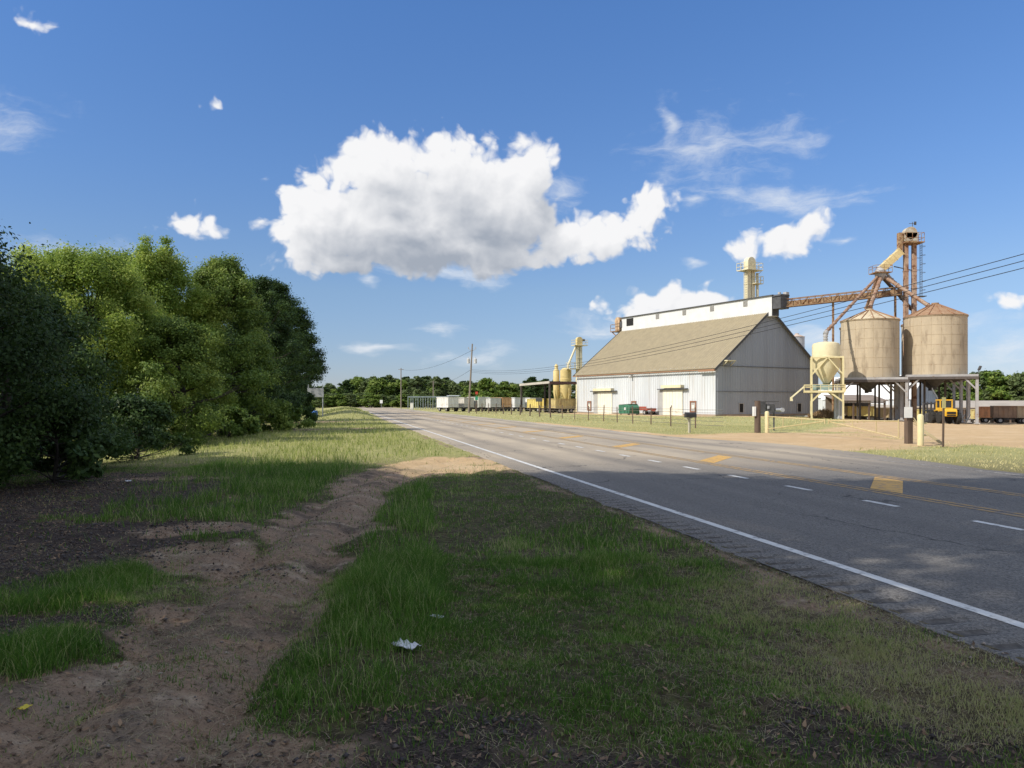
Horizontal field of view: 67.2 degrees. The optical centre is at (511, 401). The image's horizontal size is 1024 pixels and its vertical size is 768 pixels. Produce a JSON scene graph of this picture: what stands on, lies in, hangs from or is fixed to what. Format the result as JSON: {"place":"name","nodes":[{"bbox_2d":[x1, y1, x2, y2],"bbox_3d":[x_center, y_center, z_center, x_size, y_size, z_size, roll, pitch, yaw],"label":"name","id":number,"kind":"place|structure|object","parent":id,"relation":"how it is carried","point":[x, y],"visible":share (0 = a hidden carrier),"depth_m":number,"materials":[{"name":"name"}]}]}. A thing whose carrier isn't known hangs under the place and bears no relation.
{"place":"outdoors","nodes":[
{"label":"outdoors","id":0,"kind":"place"},
{"bbox_2d":[25,421,496,467],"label":"grass","id":1,"kind":"structure","parent":0,"point":[296,452],"depth_m":28.36,"materials":[{"name":"green plant"}]},
{"bbox_2d":[0,406,1023,767],"bbox_3d":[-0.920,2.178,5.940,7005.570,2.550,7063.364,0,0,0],"label":"ground","id":2,"kind":"structure","parent":0,"point":[1000,436],"depth_m":5.40,"materials":[{"name":"brown soil"}]},
{"bbox_2d":[1,238,101,440],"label":"tall tree","id":3,"kind":"object","parent":2,"relation":"on","point":[26,251],"visible":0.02,"depth_m":35.92,"materials":[{"name":"green plant"}]},
{"bbox_2d":[0,394,118,486],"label":"shrub","id":4,"kind":"object","parent":2,"relation":"on","point":[81,455],"visible":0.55,"depth_m":15.61,"materials":[{"name":"green plant"}]},
{"bbox_2d":[0,222,135,489],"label":"tree","id":5,"kind":"object","parent":2,"relation":"on","point":[20,364],"visible":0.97,"depth_m":14.07,"materials":[{"name":"green plant"}]},
{"bbox_2d":[0,290,152,435],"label":"tree","id":6,"kind":"object","parent":2,"relation":"on","point":[98,344],"depth_m":32.73,"materials":[{"name":"green plant"}]},
{"bbox_2d":[0,269,153,473],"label":"tree","id":7,"kind":"object","parent":2,"relation":"on","point":[95,363],"visible":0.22,"depth_m":19.74,"materials":[{"name":"green plant"}]},
{"bbox_2d":[0,239,190,419],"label":"broad tree","id":8,"kind":"object","parent":2,"relation":"on","point":[115,279],"visible":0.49,"depth_m":29.71,"materials":[{"name":"green plant"}]},
{"bbox_2d":[90,244,175,391],"bbox_3d":[-21.012,-3.398,42.846,7.770,10.750,9.593,0,0,-44],"label":"tall tree","id":9,"kind":"object","parent":2,"relation":"on","point":[127,250],"visible":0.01,"depth_m":42.07,"materials":[{"name":"green plant"}]},
{"bbox_2d":[100,392,170,451],"bbox_3d":[-14.395,0.768,28.678,3.324,2.400,3.491,0,0,0],"label":"shrub","id":10,"kind":"object","parent":2,"relation":"on","point":[164,444],"visible":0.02,"depth_m":28.74,"materials":[{"name":"green plant"}]},
{"bbox_2d":[74,393,200,461],"bbox_3d":[-11.435,0.797,23.371,2.942,2.226,3.726,0,0,0],"label":"shrub","id":11,"kind":"object","parent":2,"relation":"on","point":[141,409],"visible":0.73,"depth_m":23.13,"materials":[{"name":"green plant"}]},
{"bbox_2d":[93,233,235,419],"bbox_3d":[-17.471,-3.109,38.082,7.270,10.187,9.302,0,0,0],"label":"tall tree","id":12,"kind":"object","parent":2,"relation":"on","point":[166,274],"visible":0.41,"depth_m":37.54,"materials":[{"name":"green plant"}]},
{"bbox_2d":[91,313,274,447],"bbox_3d":[-13.082,-0.908,31.475,7.498,5.634,5.422,0,0,-42],"label":"broad tree","id":13,"kind":"object","parent":2,"relation":"on","point":[185,341],"visible":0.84,"depth_m":30.63,"materials":[{"name":"green plant"}]},
{"bbox_2d":[170,251,286,435],"bbox_3d":[-15.623,-3.111,41.160,6.825,10.007,8.029,0,0,0],"label":"tall tree","id":14,"kind":"object","parent":2,"relation":"on","point":[254,351],"visible":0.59,"depth_m":40.53,"materials":[{"name":"green plant"}]},
{"bbox_2d":[183,253,276,413],"bbox_3d":[-19.981,-4.068,53.393,6.911,12.102,9.875,0,0,-30],"label":"tall tree","id":15,"kind":"object","parent":2,"relation":"on","point":[230,333],"visible":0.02,"depth_m":53.49,"materials":[{"name":"green plant"}]},
{"bbox_2d":[174,332,288,432],"bbox_3d":[-17.041,-1.165,46.018,7.039,6.213,5.104,0,0,0],"label":"tree","id":16,"kind":"object","parent":2,"relation":"on","point":[270,390],"visible":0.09,"depth_m":46.13,"materials":[{"name":"green plant"}]},
{"bbox_2d":[204,403,261,438],"bbox_3d":[-13.416,0.888,37.037,3.233,1.878,3.172,0,0,0],"label":"shrub","id":17,"kind":"object","parent":2,"relation":"on","point":[249,425],"visible":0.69,"depth_m":36.55,"materials":[{"name":"green plant"}]},
{"bbox_2d":[15,505,458,688],"bbox_3d":[-3.666,1.478,7.088,6.168,0.505,5.566,0,0,0],"label":"weed stalk","id":18,"kind":"object","parent":2,"relation":"on","point":[284,628],"visible":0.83,"depth_m":5.90,"materials":[{"name":"green plant"}]},
{"bbox_2d":[48,428,484,516],"bbox_3d":[-9.838,1.580,28.975,19.077,0.713,40.711,0,0,-36],"label":"weed stalk","id":19,"kind":"object","parent":2,"relation":"on","point":[311,474],"visible":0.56,"depth_m":21.38,"materials":[{"name":"green plant"}]},
{"bbox_2d":[227,274,326,416],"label":"tall tree","id":20,"kind":"object","parent":2,"relation":"on","point":[265,290],"visible":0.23,"depth_m":66.18,"materials":[{"name":"green plant"}]},
{"bbox_2d":[251,275,314,404],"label":"tall tree","id":21,"kind":"object","parent":2,"relation":"on","point":[289,315],"visible":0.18,"depth_m":81.63,"materials":[{"name":"green plant"}]},
{"bbox_2d":[259,398,316,431],"bbox_3d":[-12.815,0.739,43.321,3.166,2.050,2.698,0,0,44],"label":"shrub","id":22,"kind":"object","parent":2,"relation":"on","point":[284,419],"visible":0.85,"depth_m":42.89,"materials":[{"name":"green plant"}]},
{"bbox_2d":[270,388,318,424],"bbox_3d":[-15.763,0.371,56.793,3.766,2.758,4.707,0,0,-31],"label":"shrub","id":23,"kind":"object","parent":2,"relation":"on","point":[297,399],"visible":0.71,"depth_m":56.24,"materials":[{"name":"green plant"}]},
{"bbox_2d":[272,292,330,395],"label":"tall tree","id":24,"kind":"object","parent":2,"relation":"on","point":[316,355],"visible":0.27,"depth_m":100.89,"materials":[{"name":"green plant"}]},
{"bbox_2d":[307,384,323,415],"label":"road sign","id":25,"kind":"object","parent":2,"relation":"on","point":[318,392],"visible":0.63,"depth_m":80.01,"materials":[{"name":"metal"}]},
{"bbox_2d":[259,406,380,424],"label":"grass","id":26,"kind":"structure","parent":2,"relation":"on","point":[340,408],"depth_m":80.61,"materials":[{"name":"green plant"}]},
{"bbox_2d":[310,394,335,407],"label":"scrub tree","id":27,"kind":"object","parent":2,"relation":"on","point":[331,402],"visible":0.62,"depth_m":221.60,"materials":[{"name":"green plant"}]},
{"bbox_2d":[0,459,678,545],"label":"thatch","id":28,"kind":"object","parent":2,"relation":"on","point":[317,503],"visible":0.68,"depth_m":12.48,"materials":[{"name":"plant"}]},
{"bbox_2d":[334,394,347,406],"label":"scrub tree","id":29,"kind":"object","parent":2,"relation":"on","point":[340,402],"visible":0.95,"depth_m":223.14,"materials":[{"name":"green plant"}]},
{"bbox_2d":[336,380,355,393],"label":"tree","id":30,"kind":"object","parent":2,"relation":"on","point":[347,386],"visible":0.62,"depth_m":239.69,"materials":[{"name":"green plant"}]},
{"bbox_2d":[349,376,364,406],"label":"tree","id":31,"kind":"object","parent":2,"relation":"on","point":[356,381],"visible":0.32,"depth_m":268.44,"materials":[{"name":"green plant"}]},
{"bbox_2d":[0,454,720,563],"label":"grass","id":32,"kind":"structure","parent":2,"relation":"on","point":[296,484],"depth_m":11.57,"materials":[{"name":"green plant"}]},
{"bbox_2d":[357,393,384,407],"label":"scrub tree","id":33,"kind":"object","parent":2,"relation":"on","point":[373,399],"visible":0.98,"depth_m":218.85,"materials":[{"name":"green plant"}]},
{"bbox_2d":[364,377,389,401],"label":"tree","id":34,"kind":"object","parent":2,"relation":"on","point":[375,385],"visible":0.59,"depth_m":254.99,"materials":[{"name":"green plant"}]},
{"bbox_2d":[384,379,411,406],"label":"tree","id":35,"kind":"object","parent":2,"relation":"on","point":[394,385],"visible":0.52,"depth_m":260.70,"materials":[{"name":"green plant"}]},
{"bbox_2d":[391,638,421,649],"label":"litter","id":36,"kind":"object","parent":2,"relation":"on","point":[414,644],"visible":0.94,"depth_m":5.12,"materials":[{"name":"white paper"}]},
{"bbox_2d":[402,376,429,395],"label":"tree","id":37,"kind":"object","parent":2,"relation":"on","point":[417,381],"visible":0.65,"depth_m":244.88,"materials":[{"name":"green plant"}]},
{"bbox_2d":[420,376,446,398],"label":"tree","id":38,"kind":"object","parent":2,"relation":"on","point":[437,380],"visible":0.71,"depth_m":233.83,"materials":[{"name":"green plant"}]},
{"bbox_2d":[408,395,460,408],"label":"steel frame","id":39,"kind":"object","parent":2,"relation":"on","point":[420,397],"visible":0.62,"depth_m":176.88,"materials":[{"name":"grey metal"}]},
{"bbox_2d":[436,397,458,411],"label":"crop wagon","id":40,"kind":"object","parent":2,"relation":"on","point":[447,403],"visible":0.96,"depth_m":132.42,"materials":[{"name":"paint"}]},
{"bbox_2d":[443,382,463,396],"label":"tree","id":41,"kind":"object","parent":2,"relation":"on","point":[452,386],"visible":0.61,"depth_m":234.04,"materials":[{"name":"green plant"}]},
{"bbox_2d":[456,397,473,410],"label":"crop wagon","id":42,"kind":"object","parent":2,"relation":"on","point":[463,403],"visible":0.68,"depth_m":134.41,"materials":[{"name":"paint"}]},
{"bbox_2d":[457,385,479,408],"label":"tree","id":43,"kind":"object","parent":2,"relation":"on","point":[466,390],"visible":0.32,"depth_m":179.03,"materials":[{"name":"green plant"}]},
{"bbox_2d":[467,344,476,412],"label":"utility pole","id":44,"kind":"object","parent":2,"relation":"on","point":[475,359],"visible":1,"depth_m":115.88,"materials":[{"name":"grey paint"}]},
{"bbox_2d":[474,268,1022,373],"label":"overhead wire","id":45,"kind":"object","parent":44,"relation":"attached to","point":[817,318],"visible":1,"depth_m":30.67,"materials":[{"name":"black metal"}]},
{"bbox_2d":[477,260,1023,372],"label":"overhead wire","id":46,"kind":"object","parent":44,"relation":"attached to","point":[797,318],"visible":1,"depth_m":31.93,"materials":[{"name":"black metal"}]},
{"bbox_2d":[482,254,1022,370],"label":"overhead wire","id":47,"kind":"object","parent":44,"relation":"attached to","point":[815,309],"visible":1,"depth_m":31.10,"materials":[{"name":"black metal"}]},
{"bbox_2d":[477,377,502,409],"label":"tree","id":48,"kind":"object","parent":2,"relation":"on","point":[484,384],"visible":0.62,"depth_m":168.91,"materials":[{"name":"green plant"}]},
{"bbox_2d":[481,398,500,410],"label":"crop wagon","id":49,"kind":"object","parent":2,"relation":"on","point":[492,401],"visible":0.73,"depth_m":134.41,"materials":[{"name":"paint"}]},
{"bbox_2d":[493,397,510,410],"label":"crop wagon","id":50,"kind":"object","parent":2,"relation":"on","point":[506,401],"visible":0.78,"depth_m":135.18,"materials":[{"name":"paint"}]},
{"bbox_2d":[496,381,519,408],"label":"tree","id":51,"kind":"object","parent":2,"relation":"on","point":[506,387],"visible":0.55,"depth_m":174.97,"materials":[{"name":"green plant"}]},
{"bbox_2d":[0,540,1023,767],"bbox_3d":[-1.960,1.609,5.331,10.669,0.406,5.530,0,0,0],"label":"grass","id":52,"kind":"structure","parent":2,"relation":"on","point":[17,655],"depth_m":5.16,"materials":[{"name":"green plant"}]},
{"bbox_2d":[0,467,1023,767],"bbox_3d":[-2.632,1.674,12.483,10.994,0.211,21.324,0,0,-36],"label":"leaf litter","id":53,"kind":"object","parent":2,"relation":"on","point":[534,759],"visible":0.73,"depth_m":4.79,"materials":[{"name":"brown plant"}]},
{"bbox_2d":[504,397,524,410],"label":"crop wagon","id":54,"kind":"object","parent":2,"relation":"on","point":[515,402],"visible":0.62,"depth_m":135.04,"materials":[{"name":"paint"}]},
{"bbox_2d":[522,376,543,398],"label":"tree","id":55,"kind":"object","parent":2,"relation":"on","point":[530,393],"visible":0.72,"depth_m":199.12,"materials":[{"name":"green plant"}]},
{"bbox_2d":[527,399,541,411],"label":"crop wagon","id":56,"kind":"object","parent":2,"relation":"on","point":[534,404],"visible":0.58,"depth_m":124.63,"materials":[{"name":"paint"}]},
{"bbox_2d":[519,381,576,412],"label":"lean to shed","id":57,"kind":"object","parent":2,"relation":"on","point":[545,383],"visible":0.93,"depth_m":115.73,"materials":[{"name":"metal"}]},
{"bbox_2d":[553,364,559,398],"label":"slim tank","id":58,"kind":"object","parent":2,"relation":"on","point":[556,391],"visible":0.66,"depth_m":131.60,"materials":[{"name":"yellow metal"}]},
{"bbox_2d":[548,399,575,412],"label":"crop wagon","id":59,"kind":"object","parent":2,"relation":"on","point":[569,404],"visible":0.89,"depth_m":114.56,"materials":[{"name":"paint"}]},
{"bbox_2d":[560,368,571,411],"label":"round tank","id":60,"kind":"object","parent":2,"relation":"on","point":[565,390],"visible":0.75,"depth_m":130.23,"materials":[{"name":"beige metal"}]},
{"bbox_2d":[423,403,722,427],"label":"wire fence","id":61,"kind":"object","parent":2,"relation":"on","point":[588,409],"visible":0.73,"depth_m":67.54,"materials":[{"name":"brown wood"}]},
{"bbox_2d":[567,337,587,410],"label":"leg elevator","id":62,"kind":"object","parent":2,"relation":"on","point":[578,345],"visible":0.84,"depth_m":129.73,"materials":[{"name":"beige paint"}]},
{"bbox_2d":[618,404,638,414],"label":"dumpster","id":63,"kind":"object","parent":2,"relation":"on","point":[627,407],"visible":0.86,"depth_m":98.78,"materials":[{"name":"green paint"}]},
{"bbox_2d":[573,295,817,415],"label":"warehouse","id":64,"kind":"structure","parent":2,"relation":"on","point":[737,376],"depth_m":97.02,"materials":[{"name":"white metal"}]},
{"bbox_2d":[598,392,611,413],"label":"sliding door","id":65,"kind":"structure","parent":64,"relation":"in","point":[604,398],"depth_m":108.18,"materials":[{"name":"metal"}]},
{"bbox_2d":[663,390,682,414],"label":"sliding door","id":66,"kind":"structure","parent":64,"relation":"in","point":[673,399],"depth_m":96.03,"materials":[{"name":"metal"}]},
{"bbox_2d":[772,292,789,309],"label":"conveyor hood","id":67,"kind":"object","parent":64,"relation":"on","point":[780,300],"visible":1,"depth_m":92.68,"materials":[{"name":"metal"}]},
{"bbox_2d":[736,257,763,298],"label":"bucket elevator","id":68,"kind":"object","parent":2,"relation":"on","point":[749,269],"visible":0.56,"depth_m":112.04,"materials":[{"name":"beige paint"}]},
{"bbox_2d":[752,401,760,432],"bbox_3d":[13.022,0.890,40.990,0.440,1.920,0.360,0,0,0],"label":"meter post","id":69,"kind":"object","parent":2,"relation":"on","point":[756,411],"visible":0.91,"depth_m":40.86,"materials":[{"name":"brown wood"}]},
{"bbox_2d":[765,411,771,432],"bbox_3d":[13.640,1.115,41.000,0.355,1.270,0.230,0,0,0],"label":"bollard","id":70,"kind":"object","parent":2,"relation":"on","point":[766,421],"visible":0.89,"depth_m":40.90,"materials":[{"name":"yellow paint"}]},
{"bbox_2d":[768,415,824,428],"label":"pipe gate","id":71,"kind":"structure","parent":70,"relation":"attached to","point":[821,420],"depth_m":38.16,"materials":[{"name":"metal"}]},
{"bbox_2d":[754,401,784,430],"bbox_3d":[14.662,0.797,43.907,1.645,1.705,0.415,0,0,0],"label":"electrical panel","id":72,"kind":"object","parent":2,"relation":"on","point":[770,408],"visible":0.66,"depth_m":43.79,"materials":[{"name":"metal"}]},
{"bbox_2d":[550,422,1023,470],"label":"grass","id":73,"kind":"structure","parent":2,"relation":"on","point":[860,448],"depth_m":30.03,"materials":[{"name":"plant"}]},
{"bbox_2d":[790,342,845,418],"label":"hopper tank","id":74,"kind":"object","parent":2,"relation":"on","point":[826,361],"visible":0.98,"depth_m":81.00,"materials":[{"name":"metal"}]},
{"bbox_2d":[805,407,833,418],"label":"brush pile","id":75,"kind":"object","parent":2,"relation":"on","point":[823,413],"visible":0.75,"depth_m":83.42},
{"bbox_2d":[786,287,902,420],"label":"conveyor bridge","id":76,"kind":"structure","parent":2,"relation":"on","point":[792,302],"depth_m":91.61,"materials":[{"name":"metal"}]},
{"bbox_2d":[823,395,887,419],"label":"open shed","id":77,"kind":"structure","parent":2,"relation":"on","point":[851,400],"depth_m":111.24,"materials":[{"name":"brown metal"}]},
{"bbox_2d":[828,419,898,437],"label":"pipe gate","id":78,"kind":"structure","parent":2,"relation":"on","point":[876,421],"depth_m":32.43,"materials":[{"name":"metal"}]},
{"bbox_2d":[847,406,880,419],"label":"crop wagon","id":79,"kind":"object","parent":2,"relation":"on","point":[864,411],"visible":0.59,"depth_m":110.93,"materials":[{"name":"paint"}]},
{"bbox_2d":[834,327,899,420],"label":"support frame","id":80,"kind":"object","parent":2,"relation":"on","point":[881,384],"visible":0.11,"depth_m":94.36,"materials":[{"name":"grey paint"}]},
{"bbox_2d":[834,308,908,421],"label":"silo","id":81,"kind":"object","parent":2,"relation":"on","point":[870,345],"visible":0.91,"depth_m":83.62,"materials":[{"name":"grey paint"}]},
{"bbox_2d":[821,375,937,420],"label":"white barn","id":82,"kind":"structure","parent":2,"relation":"on","point":[931,396],"depth_m":123.88,"materials":[{"name":"metal"}]},
{"bbox_2d":[877,222,925,421],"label":"elevator tower","id":83,"kind":"structure","parent":2,"relation":"on","point":[907,237],"depth_m":89.98,"materials":[{"name":"metal"}]},
{"bbox_2d":[823,265,929,341],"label":"grain distributor","id":84,"kind":"object","parent":83,"relation":"attached to","point":[880,273],"visible":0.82,"depth_m":88.43,"materials":[{"name":"grey paint"}]},
{"bbox_2d":[904,407,912,443],"bbox_3d":[15.597,0.975,30.375,0.386,1.550,0.306,0,0,0],"label":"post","id":85,"kind":"object","parent":2,"relation":"on","point":[908,425],"visible":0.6,"depth_m":30.29,"materials":[{"name":"brown wood"}]},
{"bbox_2d":[917,414,926,445],"bbox_3d":[15.448,1.100,29.000,0.355,1.300,0.230,0,0,0],"label":"bollard","id":86,"kind":"object","parent":2,"relation":"on","point":[920,429],"visible":0.9,"depth_m":28.91,"materials":[{"name":"beige metal"}]},
{"bbox_2d":[893,324,966,422],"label":"support frame","id":87,"kind":"object","parent":2,"relation":"on","point":[929,386],"visible":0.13,"depth_m":94.46,"materials":[{"name":"grey paint"}]},
{"bbox_2d":[898,303,979,424],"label":"silo","id":88,"kind":"object","parent":2,"relation":"on","point":[935,345],"visible":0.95,"depth_m":83.15,"materials":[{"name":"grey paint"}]},
{"bbox_2d":[924,399,961,423],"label":"wheel loader","id":89,"kind":"object","parent":2,"relation":"on","point":[952,415],"visible":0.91,"depth_m":76.01,"materials":[{"name":"yellow metal"}]},
{"bbox_2d":[942,397,945,446],"bbox_3d":[15.795,0.790,28.189,0.140,1.920,0.071,0,0,0],"label":"thin post","id":90,"kind":"object","parent":2,"relation":"on","point":[943,410],"visible":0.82,"depth_m":28.18,"materials":[{"name":"brown wood"}]},
{"bbox_2d":[871,401,1023,422],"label":"open shed","id":91,"kind":"structure","parent":2,"relation":"on","point":[998,403],"depth_m":119.75,"materials":[{"name":"grey metal"}]},
{"bbox_2d":[936,382,958,400],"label":"tree","id":92,"kind":"object","parent":2,"relation":"on","point":[947,390],"visible":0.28,"depth_m":158.96,"materials":[{"name":"green plant"}]},
{"bbox_2d":[936,380,982,400],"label":"tree","id":93,"kind":"object","parent":2,"relation":"on","point":[972,393],"visible":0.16,"depth_m":158.13,"materials":[{"name":"green plant"}]},
{"bbox_2d":[969,372,995,400],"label":"tree","id":94,"kind":"object","parent":2,"relation":"on","point":[985,395],"visible":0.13,"depth_m":163.25,"materials":[{"name":"green plant"}]},
{"bbox_2d":[971,370,1015,400],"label":"tree","id":95,"kind":"object","parent":2,"relation":"on","point":[996,379],"visible":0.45,"depth_m":162.50,"materials":[{"name":"green plant"}]},
{"bbox_2d":[979,406,1011,422],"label":"crop wagon","id":96,"kind":"object","parent":2,"relation":"on","point":[984,414],"visible":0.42,"depth_m":100.42,"materials":[{"name":"paint"}]},
{"bbox_2d":[990,406,1021,423],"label":"crop wagon","id":97,"kind":"object","parent":2,"relation":"on","point":[999,414],"visible":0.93,"depth_m":90.41,"materials":[{"name":"paint"}]},
{"bbox_2d":[999,371,1023,400],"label":"tree","id":98,"kind":"object","parent":2,"relation":"on","point":[1016,381],"visible":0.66,"depth_m":160.14,"materials":[{"name":"green plant"}]},
{"bbox_2d":[0,0,1023,395],"label":"sky","id":99,"kind":"structure","parent":0,"point":[512,180],"materials":[{"name":"blue"}]},
{"bbox_2d":[413,409,863,422],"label":"grass","id":100,"kind":"structure","parent":0,"point":[763,419],"depth_m":79.04,"materials":[{"name":"green plant"}]},
{"bbox_2d":[357,407,1023,663],"bbox_3d":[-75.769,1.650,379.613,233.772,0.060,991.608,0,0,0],"label":"road","id":101,"kind":"structure","parent":0,"point":[956,553],"depth_m":12.17,"materials":[{"name":"grey asphalt"}]},
{"bbox_2d":[411,412,902,492],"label":"road hatching","id":102,"kind":"object","parent":101,"relation":"on","point":[886,484],"visible":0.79,"depth_m":15.75,"materials":[{"name":"yellow paint"}]},
{"bbox_2d":[370,409,1023,627],"bbox_3d":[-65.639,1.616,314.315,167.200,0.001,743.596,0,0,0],"label":"road edge line","id":103,"kind":"object","parent":101,"relation":"on","point":[956,603],"visible":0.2,"depth_m":7.90,"materials":[{"name":"white paint"}]},
{"bbox_2d":[386,408,1023,516],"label":"road centre line","id":104,"kind":"object","parent":101,"relation":"on","point":[800,477],"visible":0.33,"depth_m":16.70,"materials":[{"name":"yellow paint"}]},
{"bbox_2d":[421,417,1023,529],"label":"road lane line","id":105,"kind":"object","parent":101,"relation":"on","point":[809,489],"visible":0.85,"depth_m":12.38,"materials":[{"name":"white paint"}]},
{"bbox_2d":[519,469,1023,649],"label":"rumble strip","id":106,"kind":"object","parent":101,"relation":"on","point":[1011,646],"visible":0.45,"depth_m":6.63,"materials":[{"name":"grey asphalt"}]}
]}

